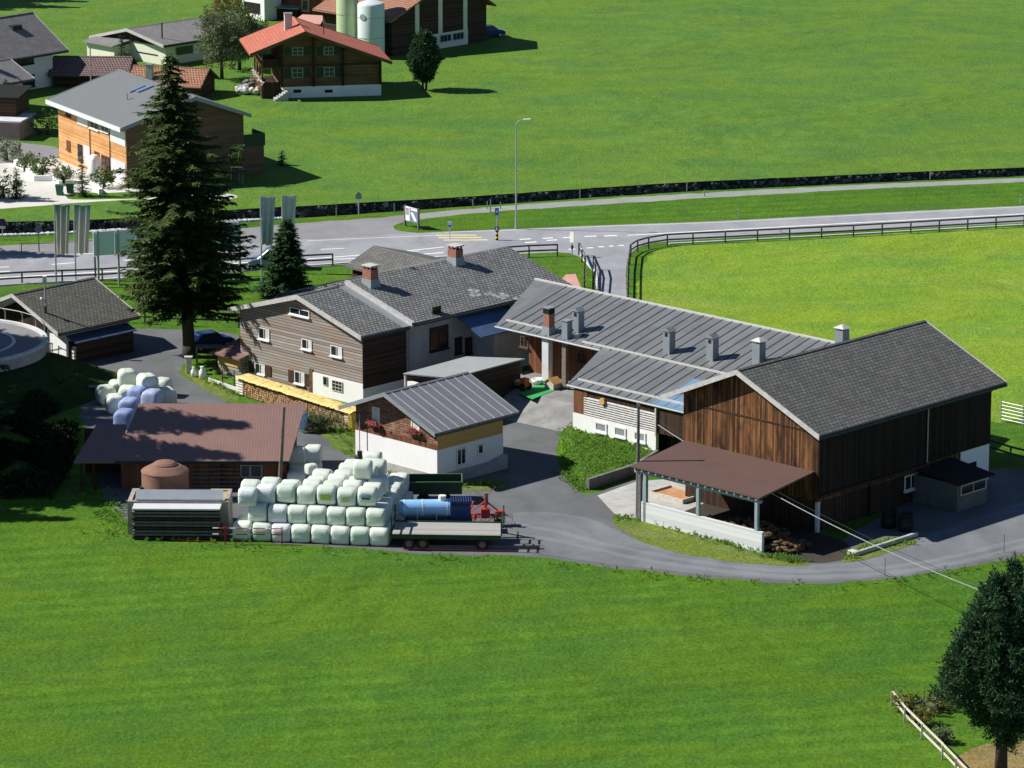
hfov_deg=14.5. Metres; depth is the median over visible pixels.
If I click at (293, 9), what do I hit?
felt roof shed
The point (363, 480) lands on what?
wrapped bale
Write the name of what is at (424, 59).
broadleaf tree
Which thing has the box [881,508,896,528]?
water barrel
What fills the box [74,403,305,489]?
machine shed
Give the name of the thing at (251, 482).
wrapped bale
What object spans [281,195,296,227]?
banner flag
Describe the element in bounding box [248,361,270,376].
window
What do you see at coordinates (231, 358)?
side shed
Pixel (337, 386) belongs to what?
window
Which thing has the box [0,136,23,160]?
shrub
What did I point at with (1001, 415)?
metal gate
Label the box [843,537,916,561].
lane verge
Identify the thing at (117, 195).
lawn
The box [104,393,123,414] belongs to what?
wrapped bale
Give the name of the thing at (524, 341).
window
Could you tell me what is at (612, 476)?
bank wall
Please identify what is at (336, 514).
wrapped bale
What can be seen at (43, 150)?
garden lane
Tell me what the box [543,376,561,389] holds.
toy house
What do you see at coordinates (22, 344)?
tank
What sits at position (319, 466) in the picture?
wrapped bale
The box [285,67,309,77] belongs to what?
window
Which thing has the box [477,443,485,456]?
window
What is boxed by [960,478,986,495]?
window
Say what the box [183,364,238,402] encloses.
lane verge
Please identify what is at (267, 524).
wrapped bale
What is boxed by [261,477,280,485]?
wrapped bale
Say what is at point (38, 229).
round sign
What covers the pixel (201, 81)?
tiled garage
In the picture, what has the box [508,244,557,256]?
rail fence
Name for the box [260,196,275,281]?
banner flag
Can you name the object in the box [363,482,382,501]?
wrapped bale
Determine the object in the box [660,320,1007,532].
barn
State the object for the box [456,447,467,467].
window
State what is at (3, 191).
shrub
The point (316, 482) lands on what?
wrapped bale
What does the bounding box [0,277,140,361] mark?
garage
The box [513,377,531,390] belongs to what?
toy tractor
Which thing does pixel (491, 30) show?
parked car
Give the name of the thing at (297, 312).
window
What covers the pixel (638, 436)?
utility pole
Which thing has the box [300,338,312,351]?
window
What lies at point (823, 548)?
bare soil
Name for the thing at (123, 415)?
wrapped bale
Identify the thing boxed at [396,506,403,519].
wrapped bale
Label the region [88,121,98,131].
window
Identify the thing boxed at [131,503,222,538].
panel stack
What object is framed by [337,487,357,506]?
wrapped bale
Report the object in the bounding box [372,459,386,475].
wrapped bale
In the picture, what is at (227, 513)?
concrete pit
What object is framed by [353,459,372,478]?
wrapped bale
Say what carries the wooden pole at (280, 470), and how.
on the yard gravel
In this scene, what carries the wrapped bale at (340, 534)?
on the yard gravel
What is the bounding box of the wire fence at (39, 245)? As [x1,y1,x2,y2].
[21,240,92,252]
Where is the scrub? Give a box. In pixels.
[0,376,80,499]
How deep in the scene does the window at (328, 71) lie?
466.60 m
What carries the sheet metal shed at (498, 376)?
on the yard gravel
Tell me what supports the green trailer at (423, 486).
on the yard gravel
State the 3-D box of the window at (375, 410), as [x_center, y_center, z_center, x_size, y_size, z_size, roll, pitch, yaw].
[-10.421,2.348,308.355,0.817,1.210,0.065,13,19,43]
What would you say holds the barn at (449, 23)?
on the meadow at (120, 650)
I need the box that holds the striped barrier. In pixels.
[212,527,282,544]
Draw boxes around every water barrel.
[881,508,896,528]
[897,511,913,531]
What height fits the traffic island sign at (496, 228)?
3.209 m
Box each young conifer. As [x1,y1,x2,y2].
[6,169,28,199]
[69,157,93,197]
[114,35,130,55]
[274,150,288,165]
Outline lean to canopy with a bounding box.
[631,440,813,552]
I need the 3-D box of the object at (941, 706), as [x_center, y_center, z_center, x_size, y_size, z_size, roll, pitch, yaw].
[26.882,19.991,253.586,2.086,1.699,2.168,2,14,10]
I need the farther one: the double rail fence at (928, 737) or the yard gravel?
the yard gravel
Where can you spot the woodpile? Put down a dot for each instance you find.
(265, 390)
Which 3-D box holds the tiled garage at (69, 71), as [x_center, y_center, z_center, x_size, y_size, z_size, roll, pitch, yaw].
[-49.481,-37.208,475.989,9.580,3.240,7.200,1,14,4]
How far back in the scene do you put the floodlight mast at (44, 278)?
342.63 m
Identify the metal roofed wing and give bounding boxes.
[495,278,850,449]
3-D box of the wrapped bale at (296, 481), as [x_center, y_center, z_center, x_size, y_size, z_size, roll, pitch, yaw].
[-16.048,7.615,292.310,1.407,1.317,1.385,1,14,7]
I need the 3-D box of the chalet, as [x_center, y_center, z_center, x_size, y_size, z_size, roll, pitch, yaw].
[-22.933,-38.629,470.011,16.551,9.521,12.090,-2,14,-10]
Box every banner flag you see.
[53,204,69,281]
[73,204,89,279]
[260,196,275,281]
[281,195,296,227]
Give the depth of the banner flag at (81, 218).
372.24 m
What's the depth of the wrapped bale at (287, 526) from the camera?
289.70 m
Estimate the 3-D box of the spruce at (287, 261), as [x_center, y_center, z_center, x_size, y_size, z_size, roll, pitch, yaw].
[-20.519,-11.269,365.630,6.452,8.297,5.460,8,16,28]
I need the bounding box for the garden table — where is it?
[195,344,221,364]
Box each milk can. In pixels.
[191,367,196,376]
[199,366,205,379]
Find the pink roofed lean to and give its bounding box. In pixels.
[298,14,322,25]
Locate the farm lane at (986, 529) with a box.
[486,503,1023,580]
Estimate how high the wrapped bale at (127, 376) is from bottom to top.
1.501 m
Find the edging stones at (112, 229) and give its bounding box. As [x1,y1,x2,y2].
[0,217,280,236]
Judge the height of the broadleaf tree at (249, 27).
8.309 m
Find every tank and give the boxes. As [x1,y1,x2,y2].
[0,308,48,371]
[140,459,188,489]
[399,494,471,520]
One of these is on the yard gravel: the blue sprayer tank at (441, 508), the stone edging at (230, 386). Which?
the blue sprayer tank at (441, 508)
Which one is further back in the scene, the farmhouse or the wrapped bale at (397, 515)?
the farmhouse
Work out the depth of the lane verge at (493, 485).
304.37 m
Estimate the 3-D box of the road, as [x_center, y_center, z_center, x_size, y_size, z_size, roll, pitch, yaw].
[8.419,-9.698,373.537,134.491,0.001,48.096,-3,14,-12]
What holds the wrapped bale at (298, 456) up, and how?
on the wrapped bale at (295, 467)
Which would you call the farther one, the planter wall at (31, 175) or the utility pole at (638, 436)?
the planter wall at (31, 175)
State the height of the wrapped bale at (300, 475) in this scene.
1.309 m
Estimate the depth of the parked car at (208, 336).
346.58 m
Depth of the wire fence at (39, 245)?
385.13 m
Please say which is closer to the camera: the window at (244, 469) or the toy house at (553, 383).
the window at (244, 469)
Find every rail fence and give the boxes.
[0,253,333,282]
[128,310,239,327]
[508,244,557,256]
[578,243,585,287]
[593,256,595,289]
[627,215,1023,296]
[891,691,966,767]
[989,439,1023,461]
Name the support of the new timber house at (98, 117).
on the meadow at (120, 650)
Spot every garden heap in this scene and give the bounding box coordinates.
[235,84,248,93]
[241,78,255,87]
[249,86,259,94]
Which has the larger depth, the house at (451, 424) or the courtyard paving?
the courtyard paving
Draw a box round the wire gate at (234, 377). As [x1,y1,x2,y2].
[222,370,244,385]
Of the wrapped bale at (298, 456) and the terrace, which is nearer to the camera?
the wrapped bale at (298, 456)
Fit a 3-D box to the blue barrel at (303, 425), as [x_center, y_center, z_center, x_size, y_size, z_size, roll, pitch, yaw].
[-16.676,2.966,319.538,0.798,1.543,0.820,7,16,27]
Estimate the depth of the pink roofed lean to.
514.59 m
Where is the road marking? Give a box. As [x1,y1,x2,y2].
[0,207,1017,277]
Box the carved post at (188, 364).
[184,356,192,373]
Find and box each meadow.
[0,0,1023,767]
[635,227,1023,422]
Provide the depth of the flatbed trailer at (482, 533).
288.54 m
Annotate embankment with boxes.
[0,352,116,422]
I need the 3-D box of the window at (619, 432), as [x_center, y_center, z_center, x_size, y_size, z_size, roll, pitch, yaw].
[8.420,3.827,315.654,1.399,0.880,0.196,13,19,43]
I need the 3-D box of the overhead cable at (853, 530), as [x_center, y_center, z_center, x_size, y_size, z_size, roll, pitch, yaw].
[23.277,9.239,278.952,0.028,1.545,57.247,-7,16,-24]
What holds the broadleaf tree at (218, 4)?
on the meadow at (120, 650)
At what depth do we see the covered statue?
418.36 m
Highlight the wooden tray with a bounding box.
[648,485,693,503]
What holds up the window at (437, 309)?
in the farmhouse
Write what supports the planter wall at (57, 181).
on the courtyard paving
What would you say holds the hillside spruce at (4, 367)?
on the meadow at (120, 650)
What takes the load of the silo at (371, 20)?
on the meadow at (120, 650)
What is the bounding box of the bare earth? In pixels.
[957,739,1023,767]
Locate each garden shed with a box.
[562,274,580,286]
[913,457,994,511]
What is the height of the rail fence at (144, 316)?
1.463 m
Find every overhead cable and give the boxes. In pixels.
[658,425,977,589]
[659,421,980,585]
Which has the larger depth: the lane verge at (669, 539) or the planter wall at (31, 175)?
the planter wall at (31, 175)
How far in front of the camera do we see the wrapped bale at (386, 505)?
290.45 m
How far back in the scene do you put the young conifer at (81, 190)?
410.57 m
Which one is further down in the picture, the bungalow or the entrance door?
the entrance door
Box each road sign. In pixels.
[356,191,361,215]
[570,232,573,256]
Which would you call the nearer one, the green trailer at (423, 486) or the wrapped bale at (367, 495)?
the wrapped bale at (367, 495)
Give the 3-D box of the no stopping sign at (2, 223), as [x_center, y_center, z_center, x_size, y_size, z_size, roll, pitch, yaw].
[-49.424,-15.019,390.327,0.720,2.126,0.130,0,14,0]
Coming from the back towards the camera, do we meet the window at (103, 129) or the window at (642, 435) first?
the window at (103, 129)
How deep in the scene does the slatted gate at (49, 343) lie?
342.22 m
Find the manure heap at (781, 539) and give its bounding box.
[707,515,811,552]
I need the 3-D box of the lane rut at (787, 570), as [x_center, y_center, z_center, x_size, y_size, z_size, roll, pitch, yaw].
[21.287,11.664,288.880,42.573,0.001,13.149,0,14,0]
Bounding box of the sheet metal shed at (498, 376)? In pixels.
[403,356,524,397]
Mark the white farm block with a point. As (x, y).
(265, 9)
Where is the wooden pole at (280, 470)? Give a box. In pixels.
[278,406,285,481]
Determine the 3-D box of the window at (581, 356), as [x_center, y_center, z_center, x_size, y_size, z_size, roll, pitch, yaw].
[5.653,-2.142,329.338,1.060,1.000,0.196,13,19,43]
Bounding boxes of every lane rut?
[505,531,1023,578]
[513,521,1023,572]
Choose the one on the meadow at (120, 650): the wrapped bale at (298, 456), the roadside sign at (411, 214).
the roadside sign at (411, 214)
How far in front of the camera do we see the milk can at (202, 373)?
336.51 m
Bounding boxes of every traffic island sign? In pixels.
[448,221,451,238]
[494,208,499,239]
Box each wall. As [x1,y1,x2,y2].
[0,168,1023,233]
[25,168,51,180]
[52,176,61,183]
[89,181,102,193]
[586,450,658,489]
[847,532,917,555]
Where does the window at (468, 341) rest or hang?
in the farmhouse
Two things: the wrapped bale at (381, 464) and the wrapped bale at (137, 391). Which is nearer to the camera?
the wrapped bale at (381, 464)
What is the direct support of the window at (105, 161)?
in the new timber house at (98, 117)
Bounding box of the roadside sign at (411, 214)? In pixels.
[404,205,419,229]
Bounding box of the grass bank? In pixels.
[560,427,651,484]
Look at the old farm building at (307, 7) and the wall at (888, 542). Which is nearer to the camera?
the wall at (888, 542)
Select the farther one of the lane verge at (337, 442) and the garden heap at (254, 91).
the garden heap at (254, 91)
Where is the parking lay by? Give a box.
[0,215,426,254]
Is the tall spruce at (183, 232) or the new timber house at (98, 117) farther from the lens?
the new timber house at (98, 117)
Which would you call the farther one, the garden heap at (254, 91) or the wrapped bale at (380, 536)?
the garden heap at (254, 91)
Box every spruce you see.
[0,364,25,435]
[105,53,266,358]
[252,216,313,299]
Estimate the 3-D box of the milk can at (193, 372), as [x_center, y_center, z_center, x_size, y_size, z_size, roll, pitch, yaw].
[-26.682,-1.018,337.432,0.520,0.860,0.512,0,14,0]
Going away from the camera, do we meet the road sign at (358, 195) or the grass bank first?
the grass bank
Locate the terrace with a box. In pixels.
[503,371,574,430]
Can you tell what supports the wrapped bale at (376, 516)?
on the wrapped bale at (380, 536)
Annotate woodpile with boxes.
[235,373,355,431]
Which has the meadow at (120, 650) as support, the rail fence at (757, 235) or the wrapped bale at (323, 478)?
the rail fence at (757, 235)
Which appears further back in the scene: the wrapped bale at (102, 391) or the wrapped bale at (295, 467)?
the wrapped bale at (102, 391)
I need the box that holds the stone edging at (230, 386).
[208,377,238,391]
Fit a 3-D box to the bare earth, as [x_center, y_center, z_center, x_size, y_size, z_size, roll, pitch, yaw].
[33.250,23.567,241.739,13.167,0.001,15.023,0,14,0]
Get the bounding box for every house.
[0,11,68,89]
[45,69,264,184]
[338,372,519,480]
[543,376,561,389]
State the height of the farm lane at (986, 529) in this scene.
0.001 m
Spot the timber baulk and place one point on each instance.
(490, 546)
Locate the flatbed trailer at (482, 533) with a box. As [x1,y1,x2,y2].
[391,504,534,550]
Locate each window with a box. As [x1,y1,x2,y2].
[15,58,34,65]
[23,74,35,87]
[65,140,70,150]
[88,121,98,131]
[99,125,108,133]
[101,154,109,168]
[176,45,192,55]
[240,465,249,476]
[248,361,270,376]
[250,465,261,476]
[257,327,269,341]
[285,47,309,55]
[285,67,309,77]
[288,307,309,319]
[288,369,308,386]
[300,0,309,11]
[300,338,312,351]
[317,67,340,76]
[318,46,339,54]
[323,376,327,385]
[329,345,342,358]
[332,380,342,392]
[372,406,379,422]
[411,419,419,430]
[429,324,449,353]
[432,305,442,314]
[440,34,450,42]
[453,32,463,40]
[454,336,463,355]
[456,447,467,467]
[464,336,473,355]
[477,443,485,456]
[518,336,528,349]
[576,351,585,364]
[593,421,606,434]
[612,426,626,439]
[632,431,645,444]
[903,472,917,492]
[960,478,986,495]
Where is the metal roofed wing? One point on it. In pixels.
(613, 359)
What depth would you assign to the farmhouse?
333.38 m
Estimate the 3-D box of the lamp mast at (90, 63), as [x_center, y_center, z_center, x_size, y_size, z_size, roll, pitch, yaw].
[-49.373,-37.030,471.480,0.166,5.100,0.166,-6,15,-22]
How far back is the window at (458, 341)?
334.85 m
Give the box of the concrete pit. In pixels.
[127,488,232,534]
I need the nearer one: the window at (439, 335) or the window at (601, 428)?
the window at (601, 428)
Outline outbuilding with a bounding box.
[345,246,440,276]
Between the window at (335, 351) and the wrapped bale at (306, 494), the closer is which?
the wrapped bale at (306, 494)
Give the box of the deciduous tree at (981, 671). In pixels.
[927,552,1023,767]
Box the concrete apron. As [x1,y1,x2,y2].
[597,479,702,517]
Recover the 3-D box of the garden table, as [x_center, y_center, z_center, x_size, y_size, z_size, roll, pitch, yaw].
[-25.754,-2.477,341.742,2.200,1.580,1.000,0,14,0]
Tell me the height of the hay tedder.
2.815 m
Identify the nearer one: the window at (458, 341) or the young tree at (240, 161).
the window at (458, 341)
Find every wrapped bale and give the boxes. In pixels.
[95,384,115,405]
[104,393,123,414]
[108,379,119,392]
[113,408,134,428]
[117,368,136,386]
[118,384,134,396]
[118,397,139,411]
[127,385,148,402]
[136,372,158,387]
[141,388,163,402]
[158,377,172,387]
[158,386,176,402]
[233,520,253,539]
[237,515,247,519]
[238,486,257,505]
[241,479,260,486]
[248,502,268,521]
[252,521,272,540]
[257,483,276,503]
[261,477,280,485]
[268,503,287,522]
[272,522,291,541]
[277,482,297,502]
[282,479,300,486]
[287,470,305,484]
[287,504,307,523]
[288,464,304,470]
[289,445,305,464]
[291,523,311,542]
[297,485,316,504]
[303,479,322,486]
[304,463,317,474]
[305,444,322,462]
[306,462,321,478]
[307,504,327,524]
[308,475,327,482]
[311,524,331,543]
[312,468,332,477]
[317,484,337,504]
[323,480,342,487]
[327,505,346,525]
[328,473,347,481]
[330,525,351,544]
[334,469,352,478]
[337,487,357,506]
[339,462,352,470]
[343,479,362,489]
[345,459,355,462]
[346,506,366,525]
[349,476,367,483]
[350,525,370,545]
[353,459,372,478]
[357,486,377,505]
[363,451,382,458]
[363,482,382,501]
[366,507,386,526]
[368,475,388,494]
[369,526,390,545]
[370,502,389,520]
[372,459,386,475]
[373,465,377,474]
[380,497,393,515]
[383,492,396,509]
[385,521,393,540]
[388,477,405,495]
[388,482,402,500]
[388,487,399,505]
[390,472,408,490]
[393,511,399,519]
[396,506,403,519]
[405,491,413,499]
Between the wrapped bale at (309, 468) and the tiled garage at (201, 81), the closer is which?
the wrapped bale at (309, 468)
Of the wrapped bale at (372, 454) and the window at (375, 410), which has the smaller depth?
the wrapped bale at (372, 454)
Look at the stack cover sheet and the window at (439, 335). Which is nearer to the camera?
the stack cover sheet
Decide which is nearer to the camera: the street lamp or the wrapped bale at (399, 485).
the wrapped bale at (399, 485)
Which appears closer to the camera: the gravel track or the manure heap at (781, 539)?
the manure heap at (781, 539)
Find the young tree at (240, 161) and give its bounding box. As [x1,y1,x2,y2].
[225,144,245,185]
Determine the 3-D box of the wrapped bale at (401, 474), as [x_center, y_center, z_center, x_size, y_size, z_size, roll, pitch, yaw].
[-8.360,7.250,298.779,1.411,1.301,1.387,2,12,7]
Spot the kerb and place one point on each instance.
(592, 269)
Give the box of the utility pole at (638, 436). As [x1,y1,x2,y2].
[635,402,639,515]
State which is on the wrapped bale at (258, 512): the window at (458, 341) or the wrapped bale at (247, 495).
the wrapped bale at (247, 495)
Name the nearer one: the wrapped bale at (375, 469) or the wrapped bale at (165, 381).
the wrapped bale at (375, 469)
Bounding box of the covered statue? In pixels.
[85,154,102,181]
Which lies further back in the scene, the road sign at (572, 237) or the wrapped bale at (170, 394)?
the road sign at (572, 237)
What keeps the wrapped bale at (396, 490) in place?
on the wrapped bale at (397, 509)
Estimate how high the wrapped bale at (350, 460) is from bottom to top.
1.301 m
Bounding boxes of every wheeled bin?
[55,184,63,194]
[65,182,73,192]
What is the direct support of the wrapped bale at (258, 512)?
on the wrapped bale at (267, 524)
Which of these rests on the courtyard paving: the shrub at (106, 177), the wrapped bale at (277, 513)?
the shrub at (106, 177)
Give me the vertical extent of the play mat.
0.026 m
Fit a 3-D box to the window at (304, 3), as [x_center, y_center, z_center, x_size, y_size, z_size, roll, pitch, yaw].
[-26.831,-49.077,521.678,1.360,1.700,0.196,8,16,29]
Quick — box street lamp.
[515,118,530,228]
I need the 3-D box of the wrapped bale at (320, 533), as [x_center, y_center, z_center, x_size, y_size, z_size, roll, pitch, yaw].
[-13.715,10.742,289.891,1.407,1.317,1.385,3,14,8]
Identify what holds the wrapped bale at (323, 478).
on the wrapped bale
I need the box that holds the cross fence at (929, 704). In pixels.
[905,699,938,716]
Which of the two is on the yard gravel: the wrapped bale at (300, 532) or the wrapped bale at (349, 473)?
the wrapped bale at (300, 532)
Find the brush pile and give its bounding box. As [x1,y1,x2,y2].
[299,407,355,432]
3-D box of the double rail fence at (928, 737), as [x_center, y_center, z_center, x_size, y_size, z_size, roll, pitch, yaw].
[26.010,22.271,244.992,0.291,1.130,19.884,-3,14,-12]
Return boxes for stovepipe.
[357,413,361,458]
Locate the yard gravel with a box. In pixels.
[77,329,1023,583]
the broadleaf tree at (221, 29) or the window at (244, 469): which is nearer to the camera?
the window at (244, 469)
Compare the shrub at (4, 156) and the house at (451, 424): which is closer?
the house at (451, 424)
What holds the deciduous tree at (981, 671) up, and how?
on the bare earth
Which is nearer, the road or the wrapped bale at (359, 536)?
the wrapped bale at (359, 536)
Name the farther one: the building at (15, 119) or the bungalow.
the bungalow
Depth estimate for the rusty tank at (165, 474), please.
293.08 m
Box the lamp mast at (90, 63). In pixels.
[89,46,91,80]
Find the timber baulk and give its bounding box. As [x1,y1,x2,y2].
[403,544,539,548]
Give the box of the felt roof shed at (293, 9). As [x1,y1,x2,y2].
[274,4,300,19]
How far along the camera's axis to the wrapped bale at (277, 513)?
290.04 m
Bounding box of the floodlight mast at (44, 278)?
[40,276,47,351]
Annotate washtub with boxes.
[531,377,541,383]
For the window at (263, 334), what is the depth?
334.93 m
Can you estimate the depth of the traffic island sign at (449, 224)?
390.64 m
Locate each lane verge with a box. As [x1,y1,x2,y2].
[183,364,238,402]
[313,425,355,457]
[390,472,508,490]
[612,516,810,565]
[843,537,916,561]
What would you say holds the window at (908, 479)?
in the barn at (866, 425)
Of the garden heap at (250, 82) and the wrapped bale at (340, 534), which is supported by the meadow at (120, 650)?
the garden heap at (250, 82)
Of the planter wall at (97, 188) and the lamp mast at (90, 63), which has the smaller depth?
the planter wall at (97, 188)
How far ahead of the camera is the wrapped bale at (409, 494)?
297.94 m
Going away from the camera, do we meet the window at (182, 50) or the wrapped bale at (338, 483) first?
the wrapped bale at (338, 483)
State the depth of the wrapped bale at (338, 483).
291.61 m
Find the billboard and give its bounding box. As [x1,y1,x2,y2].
[93,220,240,285]
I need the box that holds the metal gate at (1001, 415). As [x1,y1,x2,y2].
[1000,400,1023,426]
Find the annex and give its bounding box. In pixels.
[0,58,34,84]
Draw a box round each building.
[0,84,35,140]
[281,0,324,21]
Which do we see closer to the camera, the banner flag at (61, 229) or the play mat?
the play mat
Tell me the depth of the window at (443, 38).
500.83 m
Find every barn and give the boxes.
[312,0,495,55]
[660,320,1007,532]
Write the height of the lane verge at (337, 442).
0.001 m
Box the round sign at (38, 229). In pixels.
[34,226,41,251]
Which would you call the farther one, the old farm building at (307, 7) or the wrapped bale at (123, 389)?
the old farm building at (307, 7)
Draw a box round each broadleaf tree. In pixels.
[192,3,249,79]
[201,0,266,27]
[212,4,269,69]
[405,28,442,89]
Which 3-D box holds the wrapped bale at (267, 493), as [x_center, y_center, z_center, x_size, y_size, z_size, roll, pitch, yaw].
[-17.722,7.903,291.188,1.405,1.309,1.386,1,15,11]
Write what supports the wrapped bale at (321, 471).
on the wrapped bale
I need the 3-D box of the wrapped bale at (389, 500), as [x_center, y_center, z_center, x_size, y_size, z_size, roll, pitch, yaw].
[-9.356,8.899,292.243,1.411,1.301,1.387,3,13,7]
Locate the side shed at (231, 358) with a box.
[210,338,248,376]
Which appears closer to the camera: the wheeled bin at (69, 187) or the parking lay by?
the parking lay by
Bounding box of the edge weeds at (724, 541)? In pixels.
[67,365,1023,589]
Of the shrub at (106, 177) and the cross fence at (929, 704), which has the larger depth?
the shrub at (106, 177)
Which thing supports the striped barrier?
on the meadow at (120, 650)
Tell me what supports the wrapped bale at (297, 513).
on the wrapped bale at (300, 532)
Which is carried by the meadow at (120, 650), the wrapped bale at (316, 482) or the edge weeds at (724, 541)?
the edge weeds at (724, 541)
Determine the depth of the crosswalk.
391.58 m
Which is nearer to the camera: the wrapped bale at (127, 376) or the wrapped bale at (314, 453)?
the wrapped bale at (314, 453)
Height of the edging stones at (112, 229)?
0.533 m
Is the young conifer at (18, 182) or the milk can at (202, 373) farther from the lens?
the young conifer at (18, 182)
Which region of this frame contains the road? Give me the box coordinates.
[0,206,1023,296]
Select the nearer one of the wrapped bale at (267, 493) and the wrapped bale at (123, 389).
the wrapped bale at (267, 493)
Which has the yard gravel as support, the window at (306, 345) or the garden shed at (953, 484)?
the garden shed at (953, 484)
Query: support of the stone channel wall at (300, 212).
on the meadow at (120, 650)
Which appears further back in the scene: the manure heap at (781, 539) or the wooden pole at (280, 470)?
the wooden pole at (280, 470)
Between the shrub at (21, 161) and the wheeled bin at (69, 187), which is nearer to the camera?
the wheeled bin at (69, 187)
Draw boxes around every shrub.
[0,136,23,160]
[0,168,24,197]
[10,149,39,170]
[27,152,58,174]
[29,108,58,134]
[51,161,77,182]
[87,165,116,186]
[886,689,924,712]
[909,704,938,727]
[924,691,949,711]
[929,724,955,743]
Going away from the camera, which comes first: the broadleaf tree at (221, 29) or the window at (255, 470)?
the window at (255, 470)
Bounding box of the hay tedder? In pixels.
[471,489,512,524]
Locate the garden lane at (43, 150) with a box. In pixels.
[0,140,58,162]
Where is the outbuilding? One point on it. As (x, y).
(385, 258)
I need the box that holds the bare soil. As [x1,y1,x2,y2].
[685,503,851,562]
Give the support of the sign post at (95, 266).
on the meadow at (120, 650)
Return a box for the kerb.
[0,224,1022,289]
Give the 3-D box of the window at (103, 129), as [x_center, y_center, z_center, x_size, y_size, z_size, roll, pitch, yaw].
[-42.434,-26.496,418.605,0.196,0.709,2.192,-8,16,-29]
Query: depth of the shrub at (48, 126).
443.64 m
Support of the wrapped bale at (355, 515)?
on the wrapped bale at (359, 536)
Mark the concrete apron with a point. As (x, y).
(621, 500)
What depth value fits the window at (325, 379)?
330.46 m
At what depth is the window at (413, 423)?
305.41 m
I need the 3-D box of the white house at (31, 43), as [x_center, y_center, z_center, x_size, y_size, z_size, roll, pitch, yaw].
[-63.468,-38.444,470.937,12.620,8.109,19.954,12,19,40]
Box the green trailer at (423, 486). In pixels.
[408,473,461,498]
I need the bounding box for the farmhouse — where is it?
[227,243,573,402]
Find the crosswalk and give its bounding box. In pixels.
[435,234,486,240]
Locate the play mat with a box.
[517,384,561,398]
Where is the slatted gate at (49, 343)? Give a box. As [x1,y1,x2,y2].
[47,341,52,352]
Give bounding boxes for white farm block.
[242,0,280,20]
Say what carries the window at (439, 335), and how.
in the farmhouse
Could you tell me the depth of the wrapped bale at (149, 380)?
326.87 m
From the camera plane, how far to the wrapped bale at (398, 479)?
297.00 m
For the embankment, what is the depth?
331.13 m
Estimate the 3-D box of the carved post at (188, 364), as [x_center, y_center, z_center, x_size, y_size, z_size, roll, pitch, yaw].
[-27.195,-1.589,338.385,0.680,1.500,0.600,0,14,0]
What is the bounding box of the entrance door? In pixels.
[77,143,82,161]
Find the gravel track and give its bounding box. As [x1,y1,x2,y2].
[403,178,1023,220]
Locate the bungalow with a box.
[82,12,265,64]
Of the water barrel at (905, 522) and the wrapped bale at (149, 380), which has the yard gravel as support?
the water barrel at (905, 522)
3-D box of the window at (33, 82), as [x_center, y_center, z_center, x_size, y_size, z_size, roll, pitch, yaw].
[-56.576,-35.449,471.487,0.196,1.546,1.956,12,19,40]
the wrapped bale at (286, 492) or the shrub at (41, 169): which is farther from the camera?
the shrub at (41, 169)
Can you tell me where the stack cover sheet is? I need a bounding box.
[136,489,222,500]
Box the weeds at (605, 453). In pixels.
[555,422,653,486]
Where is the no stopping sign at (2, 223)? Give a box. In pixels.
[0,219,5,239]
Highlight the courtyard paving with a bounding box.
[0,158,236,208]
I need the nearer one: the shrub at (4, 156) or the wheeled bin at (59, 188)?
the wheeled bin at (59, 188)
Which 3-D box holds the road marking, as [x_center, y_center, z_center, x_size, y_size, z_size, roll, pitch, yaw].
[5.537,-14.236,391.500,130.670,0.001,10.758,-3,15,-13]
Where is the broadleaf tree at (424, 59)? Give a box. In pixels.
[405,28,442,89]
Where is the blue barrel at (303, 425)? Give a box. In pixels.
[299,412,307,430]
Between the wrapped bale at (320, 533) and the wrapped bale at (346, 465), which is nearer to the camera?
the wrapped bale at (320, 533)
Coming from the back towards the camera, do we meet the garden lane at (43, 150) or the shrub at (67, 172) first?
the garden lane at (43, 150)
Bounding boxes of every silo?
[336,0,357,38]
[357,0,384,52]
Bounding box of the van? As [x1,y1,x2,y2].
[248,247,300,269]
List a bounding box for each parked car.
[194,329,234,351]
[486,24,505,36]
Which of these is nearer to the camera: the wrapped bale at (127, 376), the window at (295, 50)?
the wrapped bale at (127, 376)
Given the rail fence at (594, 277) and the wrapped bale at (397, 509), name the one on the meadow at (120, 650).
the rail fence at (594, 277)
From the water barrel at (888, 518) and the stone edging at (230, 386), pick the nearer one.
the water barrel at (888, 518)
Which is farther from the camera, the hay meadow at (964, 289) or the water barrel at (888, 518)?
the hay meadow at (964, 289)
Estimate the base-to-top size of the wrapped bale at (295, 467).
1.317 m
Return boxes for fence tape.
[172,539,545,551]
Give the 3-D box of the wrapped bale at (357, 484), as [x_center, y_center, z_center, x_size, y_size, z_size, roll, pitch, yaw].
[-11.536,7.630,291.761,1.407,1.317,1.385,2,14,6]
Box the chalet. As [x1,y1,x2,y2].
[239,12,391,100]
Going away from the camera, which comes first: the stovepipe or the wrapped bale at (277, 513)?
the wrapped bale at (277, 513)
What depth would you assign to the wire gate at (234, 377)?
334.23 m
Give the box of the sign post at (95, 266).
[94,256,95,277]
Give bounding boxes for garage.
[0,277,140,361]
[48,55,137,86]
[129,63,219,96]
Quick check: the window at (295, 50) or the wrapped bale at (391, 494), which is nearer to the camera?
the wrapped bale at (391, 494)
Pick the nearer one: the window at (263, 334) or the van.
the window at (263, 334)

